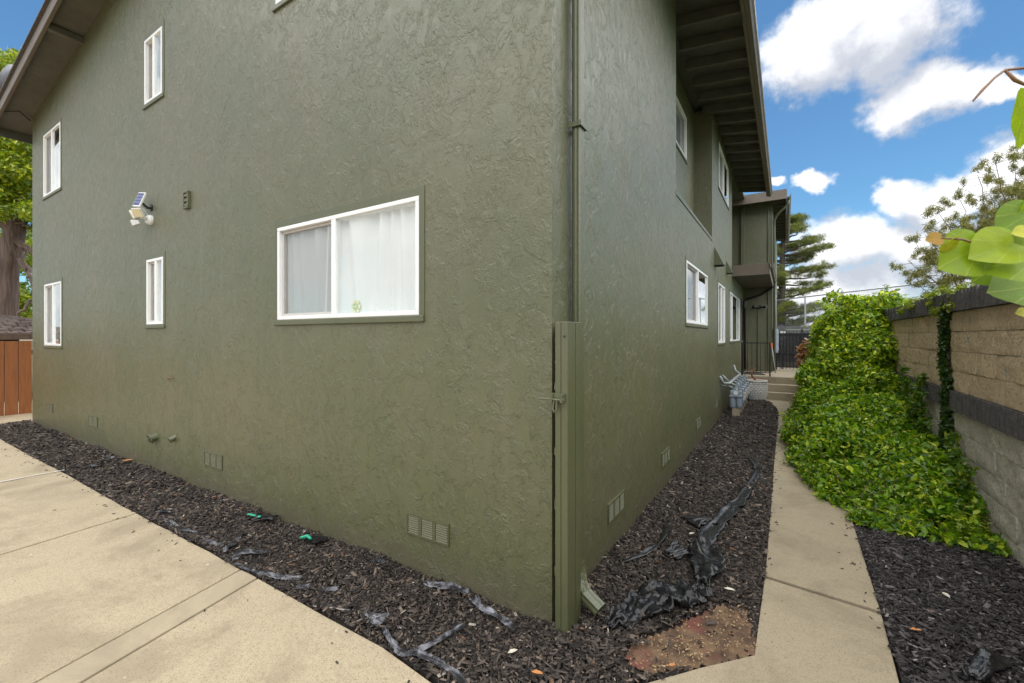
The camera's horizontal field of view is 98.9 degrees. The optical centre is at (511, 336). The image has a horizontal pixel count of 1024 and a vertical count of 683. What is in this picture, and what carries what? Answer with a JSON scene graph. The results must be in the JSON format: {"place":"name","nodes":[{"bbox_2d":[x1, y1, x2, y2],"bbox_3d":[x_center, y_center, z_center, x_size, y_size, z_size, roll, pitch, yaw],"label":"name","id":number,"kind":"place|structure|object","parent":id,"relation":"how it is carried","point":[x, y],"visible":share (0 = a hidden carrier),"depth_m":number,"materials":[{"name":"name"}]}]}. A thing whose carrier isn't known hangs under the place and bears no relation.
{"place":"outdoors","nodes":[
{"label":"outdoors","id":0,"kind":"place"},
{"bbox_2d":[0,314,31,339],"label":"roof","id":1,"kind":"object","parent":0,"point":[14,328],"visible":0.2,"depth_m":12.07,"materials":[{"name":"brown wood"}]},
{"bbox_2d":[0,401,430,682],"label":"driveway","id":2,"kind":"structure","parent":0,"point":[91,591],"depth_m":2.73,"materials":[{"name":"concrete"}]},
{"bbox_2d":[0,341,31,415],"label":"wood fence","id":3,"kind":"object","parent":2,"relation":"on","point":[11,353],"visible":0.23,"depth_m":9.56,"materials":[{"name":"orange wood"}]},
{"bbox_2d":[9,450,409,682],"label":"spilled chips","id":4,"kind":"object","parent":2,"relation":"on","point":[337,662],"visible":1,"depth_m":3.79,"materials":[{"name":"brown wood"}]},
{"bbox_2d":[4,339,798,401],"bbox_3d":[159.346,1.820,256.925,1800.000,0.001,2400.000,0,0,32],"label":"ground","id":5,"kind":"structure","parent":0,"point":[31,340],"depth_m":25.71,"materials":[{"name":"grey concrete"}]},
{"bbox_2d":[0,46,31,393],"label":"cypress tree","id":6,"kind":"object","parent":5,"relation":"on","point":[15,198],"visible":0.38,"depth_m":13.74,"materials":[{"name":"green plant"}]},
{"bbox_2d":[0,419,759,682],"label":"bark mulch","id":7,"kind":"object","parent":5,"relation":"on","point":[591,648],"visible":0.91,"depth_m":2.87,"materials":[{"name":"wood"}]},
{"bbox_2d":[156,510,174,512],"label":"plastic scrap","id":8,"kind":"object","parent":7,"relation":"on","point":[164,511],"visible":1,"depth_m":4.17,"materials":[{"name":"grey plastic"}]},
{"bbox_2d":[165,518,224,546],"bbox_3d":[-2.758,1.674,3.762,1.012,0.024,0.087,0,0,30],"label":"plastic scrap","id":9,"kind":"object","parent":7,"relation":"on","point":[189,530],"visible":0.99,"depth_m":3.78,"materials":[{"name":"grey plastic"}]},
{"bbox_2d":[221,531,243,551],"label":"plastic scrap","id":10,"kind":"object","parent":7,"relation":"on","point":[232,543],"visible":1,"depth_m":3.52,"materials":[{"name":"grey plastic"}]},
{"bbox_2d":[232,548,266,559],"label":"plastic scrap","id":11,"kind":"object","parent":7,"relation":"on","point":[239,553],"visible":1,"depth_m":3.42,"materials":[{"name":"grey plastic"}]},
{"bbox_2d":[253,514,279,520],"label":"plastic scrap","id":12,"kind":"object","parent":7,"relation":"on","point":[262,517],"visible":1,"depth_m":4.02,"materials":[{"name":"black plastic"}]},
{"bbox_2d":[232,562,301,579],"bbox_3d":[-1.771,1.676,3.129,0.654,0.020,0.076,0,0,20],"label":"plastic scrap","id":13,"kind":"object","parent":7,"relation":"on","point":[278,576],"visible":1,"depth_m":3.08,"materials":[{"name":"grey plastic"}]},
{"bbox_2d":[294,583,310,589],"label":"plastic scrap","id":14,"kind":"object","parent":7,"relation":"on","point":[308,585],"visible":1,"depth_m":2.95,"materials":[{"name":"grey plastic"}]},
{"bbox_2d":[300,534,311,539],"bbox_3d":[-1.696,1.659,3.619,0.127,0.045,0.039,0,0,26],"label":"green tape","id":15,"kind":"object","parent":7,"relation":"on","point":[308,536],"visible":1,"depth_m":3.62,"materials":[{"name":"plastic"}]},
{"bbox_2d":[304,536,328,542],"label":"plastic scrap","id":16,"kind":"object","parent":7,"relation":"on","point":[315,539],"visible":0.87,"depth_m":3.61,"materials":[{"name":"black plastic"}]},
{"bbox_2d":[318,586,339,590],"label":"plastic scrap","id":17,"kind":"object","parent":7,"relation":"on","point":[334,588],"visible":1,"depth_m":2.92,"materials":[{"name":"grey plastic"}]},
{"bbox_2d":[359,609,387,626],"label":"plastic scrap","id":18,"kind":"object","parent":7,"relation":"on","point":[374,621],"visible":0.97,"depth_m":2.62,"materials":[{"name":"grey plastic"}]},
{"bbox_2d":[368,559,386,563],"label":"plastic scrap","id":19,"kind":"object","parent":7,"relation":"on","point":[370,562],"visible":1,"depth_m":3.26,"materials":[{"name":"grey plastic"}]},
{"bbox_2d":[381,622,464,656],"bbox_3d":[-0.501,1.679,2.437,0.490,0.018,0.251,0,0,-5],"label":"plastic scrap","id":20,"kind":"object","parent":7,"relation":"on","point":[403,652],"visible":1,"depth_m":2.42,"materials":[{"name":"grey plastic"}]},
{"bbox_2d":[410,647,464,682],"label":"plastic scrap","id":21,"kind":"object","parent":7,"relation":"on","point":[456,674],"visible":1,"depth_m":2.26,"materials":[{"name":"grey plastic"}]},
{"bbox_2d":[423,581,469,593],"bbox_3d":[-0.440,1.672,2.936,0.344,0.028,0.076,0,0,19],"label":"plastic scrap","id":22,"kind":"object","parent":7,"relation":"on","point":[442,584],"visible":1,"depth_m":2.94,"materials":[{"name":"grey plastic"}]},
{"bbox_2d":[469,594,517,630],"bbox_3d":[-0.118,1.675,2.667,0.083,0.024,0.423,0,0,-40],"label":"plastic scrap","id":23,"kind":"object","parent":7,"relation":"on","point":[491,611],"visible":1,"depth_m":2.67,"materials":[{"name":"grey plastic"}]},
{"bbox_2d":[532,670,542,673],"bbox_3d":[0.125,1.663,2.170,0.060,0.007,0.026,0,0,17],"label":"dead leaf","id":24,"kind":"object","parent":7,"relation":"on","point":[537,671],"visible":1,"depth_m":2.17,"materials":[{"name":"orange plant"}]},
{"bbox_2d":[604,578,714,629],"bbox_3d":[0.903,1.637,2.761,0.862,0.098,0.329,0,0,-22],"label":"plastic sheet","id":25,"kind":"object","parent":7,"relation":"on","point":[649,602],"visible":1,"depth_m":2.72,"materials":[{"name":"black plastic"}]},
{"bbox_2d":[625,603,755,674],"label":"bare soil","id":26,"kind":"structure","parent":7,"relation":"on","point":[693,630],"depth_m":2.44,"materials":[{"name":"brown soil"}]},
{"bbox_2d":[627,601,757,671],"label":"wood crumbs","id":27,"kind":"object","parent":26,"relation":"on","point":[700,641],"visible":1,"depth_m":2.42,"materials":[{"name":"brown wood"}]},
{"bbox_2d":[0,0,790,625],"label":"apartment building","id":28,"kind":"structure","parent":5,"relation":"on","point":[468,204],"depth_m":3.98,"materials":[{"name":"green paint"}]},
{"bbox_2d":[0,64,11,89],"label":"satellite dish","id":29,"kind":"object","parent":28,"relation":"on","point":[5,71],"visible":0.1,"depth_m":8.27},
{"bbox_2d":[42,117,61,200],"bbox_3d":[-8.371,-3.206,8.020,1.150,1.272,0.110,0,0,32],"label":"window","id":30,"kind":"structure","parent":28,"relation":"in","point":[52,137],"depth_m":7.98,"materials":[{"name":"white plastic"}]},
{"bbox_2d":[43,277,62,348],"bbox_3d":[-8.324,-0.409,7.991,1.140,1.247,0.110,0,0,32],"label":"window","id":31,"kind":"structure","parent":28,"relation":"in","point":[53,289],"depth_m":7.94,"materials":[{"name":"white plastic"}]},
{"bbox_2d":[129,208,153,225],"bbox_3d":[-4.729,-1.503,5.574,0.287,0.216,0.216,0,0,32],"label":"security light","id":32,"kind":"object","parent":28,"relation":"attached to","point":[137,214],"visible":1,"depth_m":5.51,"materials":[{"name":"white plastic"}]},
{"bbox_2d":[132,192,152,214],"bbox_3d":[-4.715,-1.700,5.596,0.144,0.287,0.172,0,0,32],"label":"solar panel","id":33,"kind":"object","parent":28,"relation":"attached to","point":[139,199],"visible":1,"depth_m":5.56,"materials":[{"name":"blue plastic"}]},
{"bbox_2d":[142,20,163,109],"bbox_3d":[-4.577,-3.461,5.647,0.640,0.952,0.110,0,0,32],"label":"window","id":34,"kind":"structure","parent":28,"relation":"in","point":[153,42],"depth_m":5.60,"materials":[{"name":"white plastic"}]},
{"bbox_2d":[144,251,164,327],"bbox_3d":[-4.534,-0.556,5.622,0.600,1.002,0.113,0,0,32],"label":"window","id":35,"kind":"structure","parent":28,"relation":"in","point":[154,263],"depth_m":5.58,"materials":[{"name":"white plastic"}]},
{"bbox_2d":[272,0,291,12],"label":"window","id":36,"kind":"structure","parent":28,"relation":"in","point":[277,4],"depth_m":4.09,"materials":[{"name":"white plastic"}]},
{"bbox_2d":[274,186,424,324],"bbox_3d":[-1.412,-0.566,3.668,1.905,1.022,0.110,0,0,32],"label":"window","id":37,"kind":"structure","parent":28,"relation":"in","point":[371,252],"depth_m":3.58,"materials":[{"name":"white plastic"}]},
{"bbox_2d":[351,300,360,312],"bbox_3d":[-1.274,-0.245,3.573,0.112,0.101,0.012,0,0,32],"label":"flower sticker","id":38,"kind":"object","parent":37,"relation":"attached to","point":[356,306],"visible":1,"depth_m":3.57,"materials":[{"name":"green plastic"}]},
{"bbox_2d":[539,322,580,638],"bbox_3d":[0.284,0.833,2.589,0.175,1.835,0.219,0,0,32],"label":"downspout cover","id":39,"kind":"object","parent":28,"relation":"attached to","point":[565,398],"visible":0.84,"depth_m":2.52,"materials":[{"name":"green metal"}]},
{"bbox_2d":[676,93,687,163],"bbox_3d":[2.564,-3.481,6.983,0.110,0.862,1.910,0,0,32],"label":"window","id":40,"kind":"structure","parent":28,"relation":"in","point":[681,117],"depth_m":7.52,"materials":[{"name":"white plastic"}]},
{"bbox_2d":[685,255,708,328],"bbox_3d":[2.886,-0.631,6.894,0.110,0.982,2.000,0,0,32],"label":"window","id":41,"kind":"structure","parent":28,"relation":"in","point":[696,278],"depth_m":6.85,"materials":[{"name":"white plastic"}]},
{"bbox_2d":[718,280,725,345],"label":"window","id":42,"kind":"structure","parent":28,"relation":"in","point":[721,287],"depth_m":9.43,"materials":[{"name":"white plastic"}]},
{"bbox_2d":[718,138,728,209],"bbox_3d":[4.676,-3.546,9.755,0.110,1.032,1.850,0,0,32],"label":"window","id":43,"kind":"structure","parent":28,"relation":"in","point":[723,169],"depth_m":9.71,"materials":[{"name":"white plastic"}]},
{"bbox_2d":[720,365,740,384],"bbox_3d":[5.173,0.886,10.331,0.214,0.285,2.903,0,0,32],"label":"gas pipe","id":44,"kind":"object","parent":28,"relation":"attached to","point":[732,380],"visible":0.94,"depth_m":9.47,"materials":[{"name":"grey metal"}]},
{"bbox_2d":[722,382,745,415],"bbox_3d":[4.745,1.335,9.383,0.465,0.730,0.207,0,0,24],"label":"gas meter","id":45,"kind":"object","parent":28,"relation":"attached to","point":[736,398],"visible":0.99,"depth_m":9.31,"materials":[{"name":"grey metal"}]},
{"bbox_2d":[729,289,739,342],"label":"window","id":46,"kind":"structure","parent":28,"relation":"in","point":[734,300],"depth_m":11.86,"materials":[{"name":"white plastic"}]},
{"bbox_2d":[724,380,747,412],"bbox_3d":[5.020,1.335,9.824,0.465,0.730,0.207,0,0,24],"label":"gas meter","id":47,"kind":"object","parent":28,"relation":"attached to","point":[741,388],"visible":0.32,"depth_m":9.73,"materials":[{"name":"grey metal"}]},
{"bbox_2d":[728,378,748,409],"bbox_3d":[5.296,1.335,10.265,0.465,0.730,0.207,0,0,24],"label":"gas meter","id":48,"kind":"object","parent":28,"relation":"attached to","point":[742,381],"visible":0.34,"depth_m":10.16,"materials":[{"name":"grey metal"}]},
{"bbox_2d":[730,376,750,405],"bbox_3d":[5.572,1.335,10.706,0.465,0.730,0.207,0,0,24],"label":"gas meter","id":49,"kind":"object","parent":28,"relation":"attached to","point":[745,384],"visible":0.36,"depth_m":10.61,"materials":[{"name":"grey metal"}]},
{"bbox_2d":[732,375,751,402],"bbox_3d":[5.848,1.335,11.146,0.465,0.730,0.207,0,0,24],"label":"gas meter","id":50,"kind":"object","parent":28,"relation":"attached to","point":[746,377],"visible":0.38,"depth_m":11.05,"materials":[{"name":"grey metal"}]},
{"bbox_2d":[742,304,743,341],"bbox_3d":[7.342,0.040,13.997,0.032,2.176,0.966,0,0,32],"label":"entry door","id":51,"kind":"structure","parent":28,"relation":"in","point":[742,304],"depth_m":14.19,"materials":[{"name":"black metal"}]},
{"bbox_2d":[741,298,746,307],"bbox_3d":[7.082,-1.014,13.387,0.153,0.309,0.110,0,0,32],"label":"wall lantern","id":52,"kind":"object","parent":28,"relation":"attached to","point":[744,303],"depth_m":13.35,"materials":[{"name":"black metal"}]},
{"bbox_2d":[752,305,767,308],"bbox_3d":[7.992,-0.960,14.123,0.441,0.106,0.226,0,0,32],"label":"flood lamp","id":53,"kind":"object","parent":28,"relation":"attached to","point":[760,306],"visible":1,"depth_m":14.13,"materials":[{"name":"black metal"}]},
{"bbox_2d":[776,329,778,352],"bbox_3d":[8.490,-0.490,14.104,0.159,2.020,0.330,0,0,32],"label":"electrical box","id":54,"kind":"object","parent":28,"relation":"attached to","point":[777,340],"visible":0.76,"depth_m":13.95,"materials":[{"name":"grey metal"}]},
{"bbox_2d":[601,399,779,612],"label":"bark mulch","id":55,"kind":"object","parent":5,"relation":"on","point":[712,475],"visible":0.81,"depth_m":4.28,"materials":[{"name":"wood"}]},
{"bbox_2d":[622,524,668,561],"bbox_3d":[1.141,1.667,3.554,0.130,0.037,0.934,0,0,39],"label":"plastic scrap","id":56,"kind":"object","parent":55,"relation":"on","point":[649,549],"visible":1,"depth_m":3.46,"materials":[{"name":"grey plastic"}]},
{"bbox_2d":[664,540,692,558],"bbox_3d":[1.298,1.664,3.425,0.213,0.047,0.189,0,0,-35],"label":"plastic scrap","id":57,"kind":"object","parent":55,"relation":"on","point":[675,549],"visible":0.98,"depth_m":3.43,"materials":[{"name":"grey plastic"}]},
{"bbox_2d":[681,513,717,528],"bbox_3d":[1.724,1.672,4.006,0.248,0.029,0.327,0,0,-3],"label":"plastic scrap","id":58,"kind":"object","parent":55,"relation":"on","point":[697,522],"visible":0.98,"depth_m":3.98,"materials":[{"name":"black plastic"}]},
{"bbox_2d":[686,538,726,586],"bbox_3d":[1.442,1.650,3.219,0.282,0.072,0.643,0,0,16],"label":"plastic pouch","id":59,"kind":"object","parent":55,"relation":"on","point":[707,562],"visible":0.99,"depth_m":3.27,"materials":[{"name":"black plastic"}]},
{"bbox_2d":[697,457,760,547],"bbox_3d":[2.462,1.670,4.742,0.265,0.031,3.118,0,0,35],"label":"plastic strip","id":60,"kind":"object","parent":55,"relation":"on","point":[725,513],"visible":0.97,"depth_m":4.15,"materials":[{"name":"black plastic"}]},
{"bbox_2d":[747,379,767,400],"bbox_3d":[6.537,1.439,11.722,0.552,0.562,0.552,0,0,32],"label":"planter","id":61,"kind":"object","parent":55,"relation":"on","point":[759,390],"visible":0.73,"depth_m":11.51,"materials":[{"name":"white ceramic"}]},
{"bbox_2d":[741,369,799,384],"bbox_3d":[8.485,1.465,13.700,2.196,0.670,3.620,0,0,32],"label":"landing","id":62,"kind":"object","parent":5,"relation":"on","point":[782,376],"visible":0.06,"depth_m":12.44,"materials":[{"name":"concrete"}]},
{"bbox_2d":[743,372,764,374],"bbox_3d":[7.259,1.119,13.253,0.720,0.015,0.620,0,0,32],"label":"door mat","id":63,"kind":"object","parent":62,"relation":"on","point":[754,373],"depth_m":13.16,"materials":[{"name":"rubber"}]},
{"bbox_2d":[741,342,770,376],"bbox_3d":[6.990,0.649,12.560,0.736,0.959,0.040,0,0,32],"label":"railing","id":64,"kind":"object","parent":62,"relation":"on","point":[742,357],"visible":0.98,"depth_m":12.54,"materials":[{"name":"black metal"}]},
{"bbox_2d":[771,343,775,372],"bbox_3d":[8.180,0.662,13.706,0.051,0.930,0.184,0,0,-25],"label":"broom","id":65,"kind":"object","parent":62,"relation":"on","point":[773,356],"visible":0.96,"depth_m":13.70,"materials":[{"name":"orange plastic"}]},
{"bbox_2d":[776,329,812,369],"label":"metal gate","id":66,"kind":"structure","parent":62,"relation":"on","point":[786,358],"depth_m":14.65,"materials":[{"name":"black metal"}]},
{"bbox_2d":[777,325,810,368],"bbox_3d":[13.363,0.600,22.727,4.900,2.400,0.120,0,0,32],"label":"slat fence","id":67,"kind":"object","parent":5,"relation":"on","point":[781,327],"visible":0.04,"depth_m":22.14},
{"bbox_2d":[777,212,837,329],"bbox_3d":[21.311,-4.150,35.460,8.812,11.936,8.375,0,0,32],"label":"pine tree","id":68,"kind":"object","parent":5,"relation":"on","point":[803,254],"visible":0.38,"depth_m":33.63,"materials":[{"name":"green plant"}]},
{"bbox_2d":[794,284,913,393],"bbox_3d":[6.981,0.433,8.974,1.970,2.721,6.104,0,0,32],"label":"vine hedge","id":69,"kind":"object","parent":5,"relation":"on","point":[850,333],"visible":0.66,"depth_m":7.39,"materials":[{"name":"green plant"}]},
{"bbox_2d":[851,520,1023,682],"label":"bark mulch","id":70,"kind":"object","parent":5,"relation":"on","point":[912,579],"visible":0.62,"depth_m":2.75,"materials":[{"name":"bark"},{"name":"wood chips"}]},
{"bbox_2d":[777,358,1012,557],"bbox_3d":[4.462,1.047,5.684,1.796,1.477,4.752,0,0,32],"label":"ground cover shrub","id":71,"kind":"object","parent":70,"relation":"on","point":[861,451],"visible":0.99,"depth_m":4.71,"materials":[{"name":"green plant"}]},
{"bbox_2d":[959,647,1011,682],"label":"plastic scrap","id":72,"kind":"object","parent":70,"relation":"on","point":[985,664],"visible":1,"depth_m":2.22,"materials":[{"name":"grey plastic"}]},
{"bbox_2d":[881,285,1023,566],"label":"retaining wall","id":73,"kind":"structure","parent":5,"relation":"on","point":[986,397],"depth_m":3.83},
{"bbox_2d":[897,282,975,318],"bbox_3d":[5.109,-0.384,5.330,0.370,0.339,2.494,0,0,32],"label":"cap vine","id":74,"kind":"object","parent":73,"relation":"on","point":[929,296],"visible":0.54,"depth_m":4.85,"materials":[{"name":"green plant"}]},
{"bbox_2d":[935,299,954,455],"bbox_3d":[4.644,0.659,4.677,0.164,2.130,0.414,0,0,32],"label":"climbing ivy","id":75,"kind":"object","parent":73,"relation":"attached to","point":[945,371],"visible":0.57,"depth_m":4.65,"materials":[{"name":"green plant"}]},
{"bbox_2d":[0,0,1023,325],"label":"sky","id":76,"kind":"structure","parent":0,"point":[872,118],"materials":[{"name":"blue"}]},
{"bbox_2d":[649,399,898,682],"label":"path","id":77,"kind":"structure","parent":0,"point":[817,624],"depth_m":2.76,"materials":[{"name":"concrete"}]},
{"bbox_2d":[740,377,798,400],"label":"concrete steps","id":78,"kind":"structure","parent":77,"relation":"on","point":[779,391],"depth_m":11.82,"materials":[{"name":"beige concrete"}]},
{"bbox_2d":[765,433,782,614],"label":"spilled chips","id":79,"kind":"object","parent":77,"relation":"on","point":[773,509],"visible":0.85,"depth_m":5.09,"materials":[{"name":"brown wood"}]},
{"bbox_2d":[795,338,812,367],"bbox_3d":[6.950,0.877,10.363,0.474,1.688,0.480,0,0,32],"label":"dried shrub","id":80,"kind":"object","parent":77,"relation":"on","point":[800,355],"visible":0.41,"depth_m":10.33,"materials":[{"name":"red plant"}]},
{"bbox_2d":[831,517,880,628],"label":"spilled chips","id":81,"kind":"object","parent":77,"relation":"on","point":[854,564],"visible":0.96,"depth_m":3.28,"materials":[{"name":"brown wood"}]},
{"bbox_2d":[925,200,1023,316],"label":"redbud branch","id":82,"kind":"object","parent":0,"point":[992,257],"visible":1,"depth_m":0.61,"materials":[{"name":"green plant"}]},
{"bbox_2d":[972,66,1023,148],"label":"redbud twig","id":83,"kind":"object","parent":82,"relation":"on","point":[1017,123],"visible":1,"depth_m":0.61,"materials":[{"name":"green plant"}]},
{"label":"upper ground","id":84,"kind":"structure","parent":0,"visible":0},
{"bbox_2d":[777,278,969,329],"bbox_3d":[21.249,-1.565,26.500,0.099,2.670,27.092,0,0,-7],"label":"chain link fence","id":85,"kind":"object","parent":84,"relation":"on","point":[841,292],"visible":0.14,"depth_m":30.23,"materials":[{"name":"grey metal"}]},
{"bbox_2d":[888,143,1023,300],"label":"eucalyptus tree","id":86,"kind":"object","parent":84,"relation":"on","point":[986,214],"visible":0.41,"depth_m":19.94,"materials":[{"name":"green plant"}]}
]}

